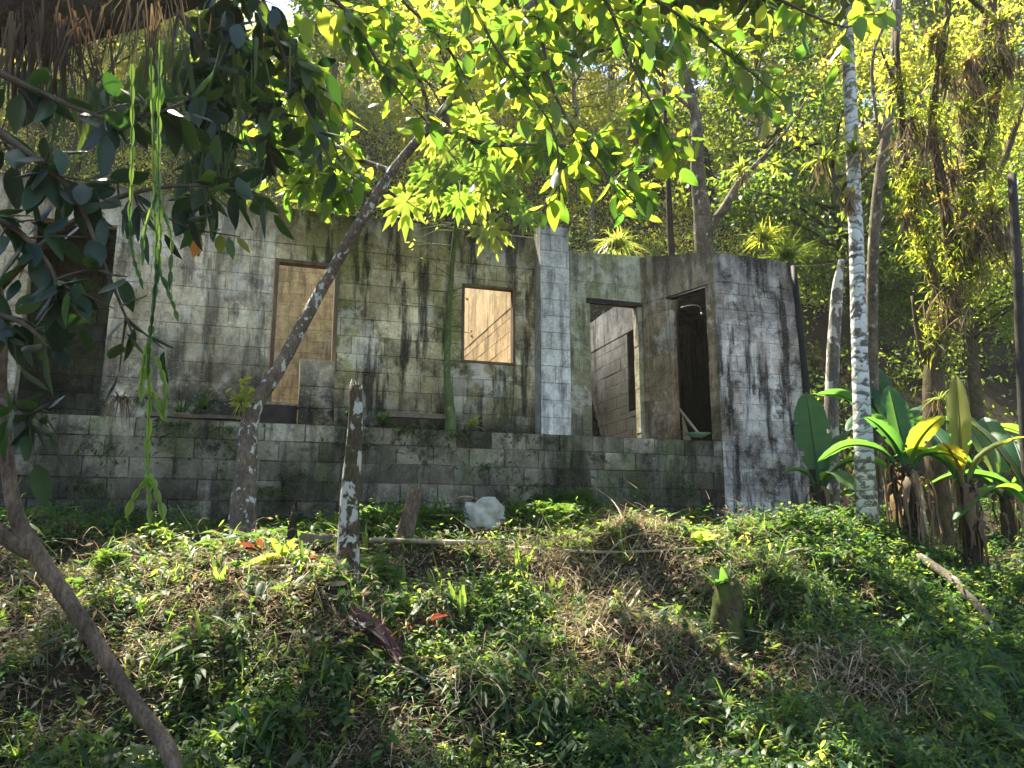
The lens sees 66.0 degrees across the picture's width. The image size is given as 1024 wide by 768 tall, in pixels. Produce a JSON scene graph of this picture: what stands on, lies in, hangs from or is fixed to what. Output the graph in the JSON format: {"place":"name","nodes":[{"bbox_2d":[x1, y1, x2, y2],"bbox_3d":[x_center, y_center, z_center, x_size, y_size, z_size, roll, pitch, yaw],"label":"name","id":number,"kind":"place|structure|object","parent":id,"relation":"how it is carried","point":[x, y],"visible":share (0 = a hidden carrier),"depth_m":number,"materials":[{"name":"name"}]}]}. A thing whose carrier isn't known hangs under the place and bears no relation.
{"place":"outdoors","nodes":[
{"label":"outdoors","id":0,"kind":"place"},
{"bbox_2d":[0,29,1023,767],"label":"ground","id":1,"kind":"structure","parent":0,"point":[994,387],"depth_m":5.92,"materials":[{"name":"green plant"}]},
{"bbox_2d":[0,723,44,767],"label":"grass tuft","id":2,"kind":"object","parent":1,"relation":"on","point":[15,757],"visible":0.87,"depth_m":4.26,"materials":[{"name":"green plant"}]},
{"bbox_2d":[0,0,243,181],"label":"forest tree","id":3,"kind":"object","parent":1,"relation":"on","point":[122,63],"visible":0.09,"depth_m":22.82,"materials":[{"name":"green plant"}]},
{"bbox_2d":[0,67,293,767],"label":"foreground tree","id":4,"kind":"object","parent":1,"relation":"on","point":[19,537],"visible":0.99,"depth_m":3.69,"materials":[{"name":"green plant"}]},
{"bbox_2d":[0,11,68,175],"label":"hanging epiphyte","id":5,"kind":"object","parent":4,"relation":"hanging from","point":[12,57],"visible":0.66,"depth_m":3.83,"materials":[{"name":"brown plant"}]},
{"bbox_2d":[0,0,116,125],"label":"hanging epiphyte","id":6,"kind":"object","parent":4,"relation":"hanging from","point":[58,30],"visible":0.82,"depth_m":3.92,"materials":[{"name":"brown plant"}]},
{"bbox_2d":[124,40,178,525],"bbox_3d":[-1.421,-0.445,3.055,0.321,1.960,0.075,-3,-11,16],"label":"hanging cactus","id":7,"kind":"object","parent":4,"relation":"hanging from","point":[149,482],"visible":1,"depth_m":3.04,"materials":[{"name":"green plant"}]},
{"bbox_2d":[169,218,249,259],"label":"drooping twig","id":8,"kind":"object","parent":4,"relation":"attached to","point":[221,244],"visible":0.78,"depth_m":3.80,"materials":[{"name":"green plant"}]},
{"bbox_2d":[125,0,381,202],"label":"forest tree","id":9,"kind":"object","parent":1,"relation":"on","point":[231,124],"visible":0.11,"depth_m":21.86,"materials":[{"name":"green plant"}]},
{"bbox_2d":[245,538,299,566],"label":"sword leaf plant","id":10,"kind":"object","parent":1,"relation":"on","point":[281,551],"visible":0.63,"depth_m":5.98,"materials":[{"name":"plant"}]},
{"bbox_2d":[299,532,337,549],"bbox_3d":[-1.591,1.359,6.761,0.467,0.168,0.054,-1,-11,4],"label":"plank","id":11,"kind":"object","parent":1,"relation":"on","point":[309,538],"visible":0.54,"depth_m":6.75,"materials":[{"name":"grey wood"}]},
{"bbox_2d":[281,0,408,157],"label":"forest tree","id":12,"kind":"object","parent":1,"relation":"on","point":[333,71],"visible":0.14,"depth_m":29.79,"materials":[{"name":"green plant"}]},
{"bbox_2d":[336,379,362,584],"bbox_3d":[-1.208,0.754,5.953,0.181,1.619,0.200,-5,-12,25],"label":"post","id":13,"kind":"object","parent":1,"relation":"on","point":[348,536],"visible":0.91,"depth_m":5.89,"materials":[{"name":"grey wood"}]},
{"bbox_2d":[331,607,407,667],"bbox_3d":[-0.893,1.630,5.097,0.610,0.347,0.171,-6,-13,29],"label":"dead banana leaf","id":14,"kind":"object","parent":1,"relation":"on","point":[392,646],"visible":0.9,"depth_m":5.06,"materials":[{"name":"dry leaf"}]},
{"bbox_2d":[324,0,462,143],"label":"forest tree","id":15,"kind":"object","parent":1,"relation":"on","point":[383,138],"visible":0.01,"depth_m":34.90,"materials":[{"name":"green plant"}]},
{"bbox_2d":[393,482,422,556],"bbox_3d":[-0.952,1.256,7.148,0.264,0.727,0.166,0,-11,0],"label":"stump","id":16,"kind":"object","parent":1,"relation":"on","point":[409,515],"visible":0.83,"depth_m":7.12,"materials":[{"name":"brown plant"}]},
{"bbox_2d":[0,172,816,525],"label":"ruined house","id":17,"kind":"structure","parent":1,"relation":"on","point":[712,344],"depth_m":9.91,"materials":[{"name":"grey concrete"}]},
{"bbox_2d":[91,392,137,440],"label":"dead leaf clump","id":18,"kind":"object","parent":17,"relation":"attached to","point":[120,399],"visible":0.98,"depth_m":8.24,"materials":[{"name":"plant"}]},
{"bbox_2d":[151,412,241,420],"bbox_3d":[-3.468,0.362,8.729,0.959,0.047,0.106,3,-11,-17],"label":"plank","id":19,"kind":"object","parent":17,"relation":"on","point":[196,416],"visible":0.78,"depth_m":8.70,"materials":[{"name":"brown wood"}]},
{"bbox_2d":[259,404,296,423],"bbox_3d":[-2.732,0.347,8.990,0.537,0.226,0.036,3,-11,-17],"label":"plank","id":20,"kind":"object","parent":17,"relation":"on","point":[286,414],"visible":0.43,"depth_m":9.00,"materials":[{"name":"grey wood"}]},
{"bbox_2d":[297,359,334,424],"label":"block pier","id":21,"kind":"structure","parent":17,"relation":"on","point":[316,392],"depth_m":9.11,"materials":[{"name":"grey concrete"}]},
{"bbox_2d":[2,415,799,517],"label":"wall creepers","id":22,"kind":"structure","parent":17,"relation":"attached to","point":[230,429],"depth_m":8.83,"materials":[{"name":"green plant"}]},
{"bbox_2d":[378,412,455,419],"bbox_3d":[-1.143,0.387,9.477,0.932,0.061,0.082,3,-11,-16],"label":"plank","id":23,"kind":"object","parent":17,"relation":"on","point":[417,415],"visible":0.87,"depth_m":9.44,"materials":[{"name":"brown wood"}]},
{"bbox_2d":[591,226,648,256],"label":"strap leaf tuft","id":24,"kind":"object","parent":17,"relation":"attached to","point":[617,243],"visible":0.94,"depth_m":12.50,"materials":[{"name":"plant"}]},
{"bbox_2d":[732,210,788,255],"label":"strap leaf tuft","id":25,"kind":"object","parent":17,"relation":"on","point":[763,233],"visible":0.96,"depth_m":14.10,"materials":[{"name":"plant"}]},
{"bbox_2d":[757,227,824,279],"bbox_3d":[4.702,-2.209,13.472,1.390,0.970,1.368,0,-11,0],"label":"strap leaf tuft","id":26,"kind":"object","parent":17,"relation":"on","point":[786,253],"visible":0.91,"depth_m":13.40,"materials":[{"name":"green plant"}]},
{"bbox_2d":[400,612,447,633],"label":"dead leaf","id":27,"kind":"object","parent":1,"relation":"on","point":[433,617],"visible":0.59,"depth_m":5.44,"materials":[{"name":"brown plant"}]},
{"bbox_2d":[307,0,573,228],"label":"forest tree","id":28,"kind":"object","parent":1,"relation":"on","point":[472,37],"visible":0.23,"depth_m":25.13,"materials":[{"name":"green plant"}]},
{"bbox_2d":[372,537,512,544],"bbox_3d":[-0.592,1.417,7.113,1.315,0.068,0.338,3,-11,-14],"label":"stick","id":29,"kind":"object","parent":1,"relation":"on","point":[424,541],"visible":0.88,"depth_m":7.01,"materials":[{"name":"wood"}]},
{"bbox_2d":[0,0,911,248],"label":"overhanging tree","id":30,"kind":"object","parent":1,"relation":"on","point":[343,26],"visible":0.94,"depth_m":5.74,"materials":[{"name":"green plant"}]},
{"bbox_2d":[28,76,125,180],"bbox_3d":[-2.322,-1.332,4.226,0.473,0.675,0.320,0,-11,0],"label":"hanging epiphyte","id":31,"kind":"object","parent":30,"relation":"hanging from","point":[95,102],"visible":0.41,"depth_m":4.24,"materials":[{"name":"green plant"}]},
{"bbox_2d":[83,0,211,97],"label":"hanging epiphyte","id":32,"kind":"object","parent":30,"relation":"hanging from","point":[153,31],"visible":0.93,"depth_m":4.11,"materials":[{"name":"brown plant"}]},
{"bbox_2d":[101,35,220,155],"bbox_3d":[-1.949,-1.617,4.382,0.597,0.686,0.289,-1,-11,7],"label":"hanging epiphyte","id":33,"kind":"object","parent":30,"relation":"hanging from","point":[176,82],"visible":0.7,"depth_m":4.45,"materials":[{"name":"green plant"}]},
{"bbox_2d":[165,132,264,230],"bbox_3d":[-1.795,-1.200,4.697,0.584,0.647,0.454,2,-11,-10],"label":"hanging epiphyte","id":34,"kind":"object","parent":30,"relation":"hanging from","point":[191,164],"visible":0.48,"depth_m":4.72,"materials":[{"name":"green plant"}]},
{"bbox_2d":[201,37,290,164],"bbox_3d":[-1.701,-1.757,4.921,0.499,0.794,0.413,7,-13,-33],"label":"hanging epiphyte","id":35,"kind":"object","parent":30,"relation":"hanging from","point":[236,81],"visible":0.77,"depth_m":4.88,"materials":[{"name":"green plant"}]},
{"bbox_2d":[376,100,537,429],"bbox_3d":[-0.633,-1.456,9.496,1.995,4.556,1.134,0,-11,0],"label":"papaya tree","id":36,"kind":"object","parent":1,"relation":"on","point":[495,197],"visible":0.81,"depth_m":9.59,"materials":[{"name":"green plant"}]},
{"bbox_2d":[448,579,466,616],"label":"sword leaf plant","id":37,"kind":"object","parent":1,"relation":"on","point":[462,591],"visible":0.91,"depth_m":5.68,"materials":[{"name":"green plant"}]},
{"bbox_2d":[464,496,506,535],"bbox_3d":[-0.274,1.348,8.019,0.447,0.404,0.315,0,-11,0],"label":"rock","id":38,"kind":"object","parent":1,"relation":"on","point":[487,513],"visible":0.79,"depth_m":7.90,"materials":[{"name":"stone"}]},
{"bbox_2d":[0,475,1013,767],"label":"dry brush","id":39,"kind":"object","parent":1,"relation":"on","point":[634,625],"visible":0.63,"depth_m":5.61,"materials":[{"name":"brown plant"}]},
{"bbox_2d":[0,492,1019,767],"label":"dry straw","id":40,"kind":"object","parent":1,"relation":"on","point":[406,642],"visible":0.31,"depth_m":5.21,"materials":[{"name":"beige plant"}]},
{"bbox_2d":[475,702,547,749],"bbox_3d":[-0.039,2.062,4.690,0.594,0.341,0.450,0,-11,0],"label":"grass tuft","id":41,"kind":"object","parent":1,"relation":"on","point":[516,725],"visible":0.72,"depth_m":4.66,"materials":[{"name":"green plant"}]},
{"bbox_2d":[0,484,1023,767],"bbox_3d":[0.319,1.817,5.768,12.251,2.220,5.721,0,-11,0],"label":"weeds","id":42,"kind":"object","parent":1,"relation":"on","point":[858,725],"visible":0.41,"depth_m":5.05,"materials":[{"name":"green plant"}]},
{"bbox_2d":[915,553,998,627],"bbox_3d":[4.212,1.933,7.465,0.162,0.628,0.977,2,-11,-10],"label":"fallen log","id":43,"kind":"object","parent":42,"relation":"on","point":[938,569],"visible":0.86,"depth_m":7.45,"materials":[{"name":"beige wood"}]},
{"bbox_2d":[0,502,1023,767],"bbox_3d":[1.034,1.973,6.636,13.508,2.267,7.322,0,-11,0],"label":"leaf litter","id":44,"kind":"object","parent":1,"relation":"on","point":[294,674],"visible":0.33,"depth_m":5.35,"materials":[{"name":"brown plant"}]},
{"bbox_2d":[0,488,1023,653],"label":"bank ferns","id":45,"kind":"object","parent":1,"relation":"on","point":[568,498],"visible":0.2,"depth_m":7.75,"materials":[{"name":"green plant"}]},
{"bbox_2d":[0,2,1023,515],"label":"vine cover","id":46,"kind":"object","parent":1,"relation":"on","point":[658,248],"visible":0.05,"depth_m":24.92,"materials":[{"name":"green plant"}]},
{"bbox_2d":[0,3,1023,400],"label":"undergrowth","id":47,"kind":"object","parent":1,"relation":"on","point":[602,227],"visible":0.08,"depth_m":27.34,"materials":[{"name":"green plant"}]},
{"bbox_2d":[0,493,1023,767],"bbox_3d":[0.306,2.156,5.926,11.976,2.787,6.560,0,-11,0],"label":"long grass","id":48,"kind":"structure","parent":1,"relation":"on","point":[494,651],"depth_m":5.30,"materials":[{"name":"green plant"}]},
{"bbox_2d":[226,0,886,536],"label":"leaning tree","id":49,"kind":"object","parent":1,"relation":"on","point":[308,196],"visible":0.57,"depth_m":8.57,"materials":[{"name":"green plant"}]},
{"bbox_2d":[225,375,256,419],"bbox_3d":[-2.770,0.158,8.218,0.373,0.488,0.373,-10,-15,43],"label":"flowering epiphyte","id":50,"kind":"object","parent":49,"relation":"attached to","point":[242,396],"visible":0.97,"depth_m":8.20,"materials":[{"name":"green plant"}]},
{"bbox_2d":[493,9,668,244],"bbox_3d":[2.301,-8.423,26.518,5.304,8.576,5.542,10,-15,-41],"label":"forest tree","id":51,"kind":"object","parent":1,"relation":"on","point":[574,110],"visible":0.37,"depth_m":26.62,"materials":[{"name":"green plant"}]},
{"bbox_2d":[504,545,703,552],"bbox_3d":[0.843,1.503,7.162,1.836,0.070,0.175,0,-11,0],"label":"stick","id":52,"kind":"object","parent":1,"relation":"on","point":[568,550],"visible":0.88,"depth_m":7.12,"materials":[{"name":"wood"}]},
{"bbox_2d":[590,20,674,254],"bbox_3d":[2.350,-3.947,15.879,1.816,11.118,0.861,-2,-11,12],"label":"thin tree","id":53,"kind":"object","parent":1,"relation":"on","point":[670,232],"visible":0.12,"depth_m":15.94,"materials":[{"name":"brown plant"}]},
{"bbox_2d":[568,10,723,152],"bbox_3d":[5.914,-16.377,35.941,11.079,12.160,9.550,-6,-12,28],"label":"forest tree","id":54,"kind":"object","parent":1,"relation":"on","point":[607,69],"visible":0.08,"depth_m":38.35,"materials":[{"name":"green plant"}]},
{"bbox_2d":[599,40,774,236],"bbox_3d":[6.472,-8.802,30.007,7.244,7.950,6.244,2,-11,-12],"label":"forest tree","id":55,"kind":"object","parent":1,"relation":"on","point":[708,161],"visible":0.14,"depth_m":29.33,"materials":[{"name":"green plant"}]},
{"bbox_2d":[610,13,817,252],"bbox_3d":[3.903,-3.623,15.002,3.964,11.180,1.278,0,-11,0],"label":"forked tree","id":56,"kind":"object","parent":1,"relation":"on","point":[705,223],"visible":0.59,"depth_m":15.22,"materials":[{"name":"grey plant"}]},
{"bbox_2d":[707,577,744,650],"bbox_3d":[1.685,1.797,6.223,0.298,0.588,0.339,0,-11,0],"label":"stump","id":57,"kind":"object","parent":1,"relation":"on","point":[727,598],"visible":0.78,"depth_m":6.14,"materials":[{"name":"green plant"}]},
{"bbox_2d":[696,562,737,585],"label":"sprouting plant","id":58,"kind":"object","parent":57,"relation":"on","point":[722,576],"visible":0.93,"depth_m":6.26,"materials":[{"name":"green plant"}]},
{"bbox_2d":[636,0,841,261],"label":"forest tree","id":59,"kind":"object","parent":1,"relation":"on","point":[712,111],"visible":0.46,"depth_m":21.32,"materials":[{"name":"green plant"}]},
{"bbox_2d":[666,0,862,182],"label":"forest tree","id":60,"kind":"object","parent":1,"relation":"on","point":[734,44],"visible":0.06,"depth_m":41.04,"materials":[{"name":"green plant"}]},
{"bbox_2d":[692,0,928,224],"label":"forest tree","id":61,"kind":"object","parent":1,"relation":"on","point":[799,69],"visible":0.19,"depth_m":34.03,"materials":[{"name":"green plant"}]},
{"bbox_2d":[657,74,991,316],"bbox_3d":[7.893,-3.095,19.216,7.636,8.950,6.681,-8,-14,36],"label":"forest tree","id":62,"kind":"object","parent":1,"relation":"on","point":[811,233],"visible":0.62,"depth_m":18.75,"materials":[{"name":"green plant"}]},
{"bbox_2d":[824,259,844,509],"bbox_3d":[5.420,0.042,13.232,0.683,4.485,0.266,0,-11,0],"label":"pale tree","id":63,"kind":"object","parent":1,"relation":"on","point":[831,406],"visible":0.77,"depth_m":13.23,"materials":[{"name":"grey plant"}]},
{"bbox_2d":[784,392,887,513],"bbox_3d":[3.996,0.992,9.606,0.900,1.952,0.964,6,-12,-28],"label":"banana plant","id":64,"kind":"object","parent":1,"relation":"on","point":[815,441],"visible":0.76,"depth_m":9.79,"materials":[{"name":"green plant"}]},
{"bbox_2d":[781,0,905,192],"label":"forest tree","id":65,"kind":"object","parent":1,"relation":"on","point":[838,4],"visible":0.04,"depth_m":39.49,"materials":[{"name":"green plant"}]},
{"bbox_2d":[840,0,879,525],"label":"palm tree","id":66,"kind":"object","parent":1,"relation":"on","point":[866,494],"visible":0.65,"depth_m":9.55,"materials":[{"name":"grey plant"}]},
{"bbox_2d":[798,141,845,191],"bbox_3d":[4.103,-2.866,10.330,0.675,0.754,0.670,-3,-11,16],"label":"bromeliad","id":67,"kind":"object","parent":66,"relation":"attached to","point":[821,156],"visible":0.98,"depth_m":10.34,"materials":[{"name":"green plant"}]},
{"bbox_2d":[836,182,864,218],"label":"bromeliad","id":68,"kind":"object","parent":66,"relation":"attached to","point":[849,198],"visible":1,"depth_m":9.78,"materials":[{"name":"green plant"}]},
{"bbox_2d":[824,126,881,187],"bbox_3d":[4.313,-2.824,9.875,0.743,0.829,0.737,-10,-15,42],"label":"bromeliad","id":69,"kind":"object","parent":66,"relation":"attached to","point":[853,146],"visible":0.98,"depth_m":9.84,"materials":[{"name":"green plant"}]},
{"bbox_2d":[816,368,948,510],"bbox_3d":[5.871,0.799,11.899,2.251,2.570,1.534,-2,-11,8],"label":"banana plant","id":70,"kind":"object","parent":1,"relation":"on","point":[884,383],"visible":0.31,"depth_m":12.24,"materials":[{"name":"green plant"}]},
{"bbox_2d":[866,0,901,509],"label":"slanting tree","id":71,"kind":"object","parent":1,"relation":"on","point":[884,135],"visible":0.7,"depth_m":12.70,"materials":[{"name":"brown plant"}]},
{"bbox_2d":[816,1,966,146],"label":"forest tree","id":72,"kind":"object","parent":1,"relation":"on","point":[870,124],"visible":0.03,"depth_m":46.69,"materials":[{"name":"green plant"}]},
{"bbox_2d":[817,386,971,556],"bbox_3d":[4.205,0.907,8.553,1.607,1.928,0.735,-3,-11,15],"label":"banana plant","id":73,"kind":"object","parent":1,"relation":"on","point":[899,430],"visible":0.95,"depth_m":8.51,"materials":[{"name":"green plant"}]},
{"bbox_2d":[796,0,1023,304],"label":"forest tree","id":74,"kind":"object","parent":1,"relation":"on","point":[917,68],"visible":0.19,"depth_m":26.77,"materials":[{"name":"green plant"}]},
{"bbox_2d":[809,136,1023,467],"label":"forest tree","id":75,"kind":"object","parent":1,"relation":"on","point":[976,405],"visible":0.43,"depth_m":18.00,"materials":[{"name":"green plant"}]},
{"bbox_2d":[897,612,944,634],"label":"broad leaf plant","id":76,"kind":"object","parent":1,"relation":"on","point":[905,617],"visible":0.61,"depth_m":6.63,"materials":[{"name":"green plant"}]},
{"bbox_2d":[857,0,1023,553],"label":"epiphyte tree","id":77,"kind":"object","parent":1,"relation":"on","point":[955,290],"visible":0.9,"depth_m":10.66,"materials":[{"name":"green plant"}]},
{"bbox_2d":[907,173,945,209],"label":"bromeliad","id":78,"kind":"object","parent":77,"relation":"attached to","point":[924,184],"visible":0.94,"depth_m":10.58,"materials":[{"name":"green plant"}]},
{"bbox_2d":[921,15,954,66],"bbox_3d":[5.875,-4.671,10.895,0.395,0.623,0.528,-9,-14,38],"label":"bromeliad","id":79,"kind":"object","parent":77,"relation":"attached to","point":[934,46],"visible":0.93,"depth_m":10.85,"materials":[{"name":"green plant"}]},
{"bbox_2d":[921,56,965,106],"bbox_3d":[5.899,-4.085,10.727,0.617,0.689,0.589,-2,-11,11],"label":"bromeliad","id":80,"kind":"object","parent":77,"relation":"attached to","point":[945,82],"visible":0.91,"depth_m":10.73,"materials":[{"name":"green plant"}]},
{"bbox_2d":[930,191,958,222],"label":"bromeliad","id":81,"kind":"object","parent":77,"relation":"attached to","point":[947,205],"visible":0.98,"depth_m":10.53,"materials":[{"name":"brown plant"}]},
{"bbox_2d":[933,163,968,199],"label":"bromeliad","id":82,"kind":"object","parent":77,"relation":"attached to","point":[954,179],"visible":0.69,"depth_m":10.71,"materials":[{"name":"brown plant"}]},
{"bbox_2d":[941,91,989,142],"bbox_3d":[6.263,-3.693,10.896,0.670,0.754,0.675,6,-13,-29],"label":"bromeliad","id":83,"kind":"object","parent":77,"relation":"attached to","point":[968,105],"visible":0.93,"depth_m":10.91,"materials":[{"name":"green plant"}]},
{"bbox_2d":[956,44,983,85],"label":"bromeliad","id":84,"kind":"object","parent":77,"relation":"attached to","point":[969,61],"visible":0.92,"depth_m":11.00,"materials":[{"name":"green plant"}]},
{"bbox_2d":[959,140,1010,185],"bbox_3d":[6.452,-2.995,10.767,0.608,0.678,0.603,7,-13,-30],"label":"bromeliad","id":85,"kind":"object","parent":77,"relation":"attached to","point":[982,159],"visible":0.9,"depth_m":10.74,"materials":[{"name":"green plant"}]},
{"bbox_2d":[968,87,1007,130],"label":"bromeliad","id":86,"kind":"object","parent":77,"relation":"attached to","point":[989,102],"visible":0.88,"depth_m":10.98,"materials":[{"name":"green plant"}]},
{"bbox_2d":[976,199,1009,254],"bbox_3d":[6.491,-2.084,10.641,0.696,0.814,0.730,-9,-14,39],"label":"bromeliad","id":87,"kind":"object","parent":77,"relation":"attached to","point":[996,210],"visible":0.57,"depth_m":10.56,"materials":[{"name":"green plant"}]},
{"bbox_2d":[971,3,1020,55],"bbox_3d":[7.011,-5.030,11.402,0.696,0.814,0.730,-4,-12,22],"label":"bromeliad","id":88,"kind":"object","parent":77,"relation":"attached to","point":[1004,23],"visible":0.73,"depth_m":11.33,"materials":[{"name":"green plant"}]},
{"bbox_2d":[994,42,1023,88],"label":"bromeliad","id":89,"kind":"object","parent":77,"relation":"attached to","point":[1009,70],"visible":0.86,"depth_m":11.13,"materials":[{"name":"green plant"}]},
{"bbox_2d":[871,0,1023,186],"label":"forest tree","id":90,"kind":"object","parent":1,"relation":"on","point":[922,9],"visible":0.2,"depth_m":31.51,"materials":[{"name":"green plant"}]},
{"bbox_2d":[878,0,1023,259],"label":"forest tree","id":91,"kind":"object","parent":1,"relation":"on","point":[1017,18],"visible":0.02,"depth_m":34.22,"materials":[{"name":"green plant"}]},
{"bbox_2d":[893,375,1023,571],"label":"banana plant","id":92,"kind":"object","parent":1,"relation":"on","point":[971,527],"visible":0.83,"depth_m":8.44,"materials":[{"name":"green plant"}]},
{"bbox_2d":[928,682,997,725],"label":"broad leaf plant","id":93,"kind":"object","parent":1,"relation":"on","point":[957,701],"visible":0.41,"depth_m":5.19,"materials":[{"name":"green plant"}]},
{"bbox_2d":[925,420,1023,522],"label":"banana plant","id":94,"kind":"object","parent":1,"relation":"on","point":[1011,456],"visible":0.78,"depth_m":8.87,"materials":[{"name":"green plant"}]},
{"bbox_2d":[926,417,1023,549],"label":"banana plant","id":95,"kind":"object","parent":1,"relation":"on","point":[995,462],"visible":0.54,"depth_m":10.41,"materials":[{"name":"green plant"}]},
{"bbox_2d":[945,392,1018,524],"bbox_3d":[7.140,1.011,12.268,2.699,2.473,1.734,0,-11,0],"label":"banana plant","id":96,"kind":"object","parent":1,"relation":"on","point":[1011,427],"visible":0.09,"depth_m":12.71,"materials":[{"name":"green plant"}]},
{"bbox_2d":[941,93,1023,306],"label":"forest tree","id":97,"kind":"object","parent":1,"relation":"on","point":[1014,147],"visible":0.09,"depth_m":21.90,"materials":[{"name":"green plant"}]},
{"bbox_2d":[1007,173,1023,506],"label":"pole","id":98,"kind":"object","parent":1,"relation":"on","point":[1017,270],"visible":1,"depth_m":9.23,"materials":[{"name":"brown wood"}]},
{"bbox_2d":[199,0,1023,137],"label":"sky","id":99,"kind":"structure","parent":0,"point":[280,2],"materials":[{"name":"white"}]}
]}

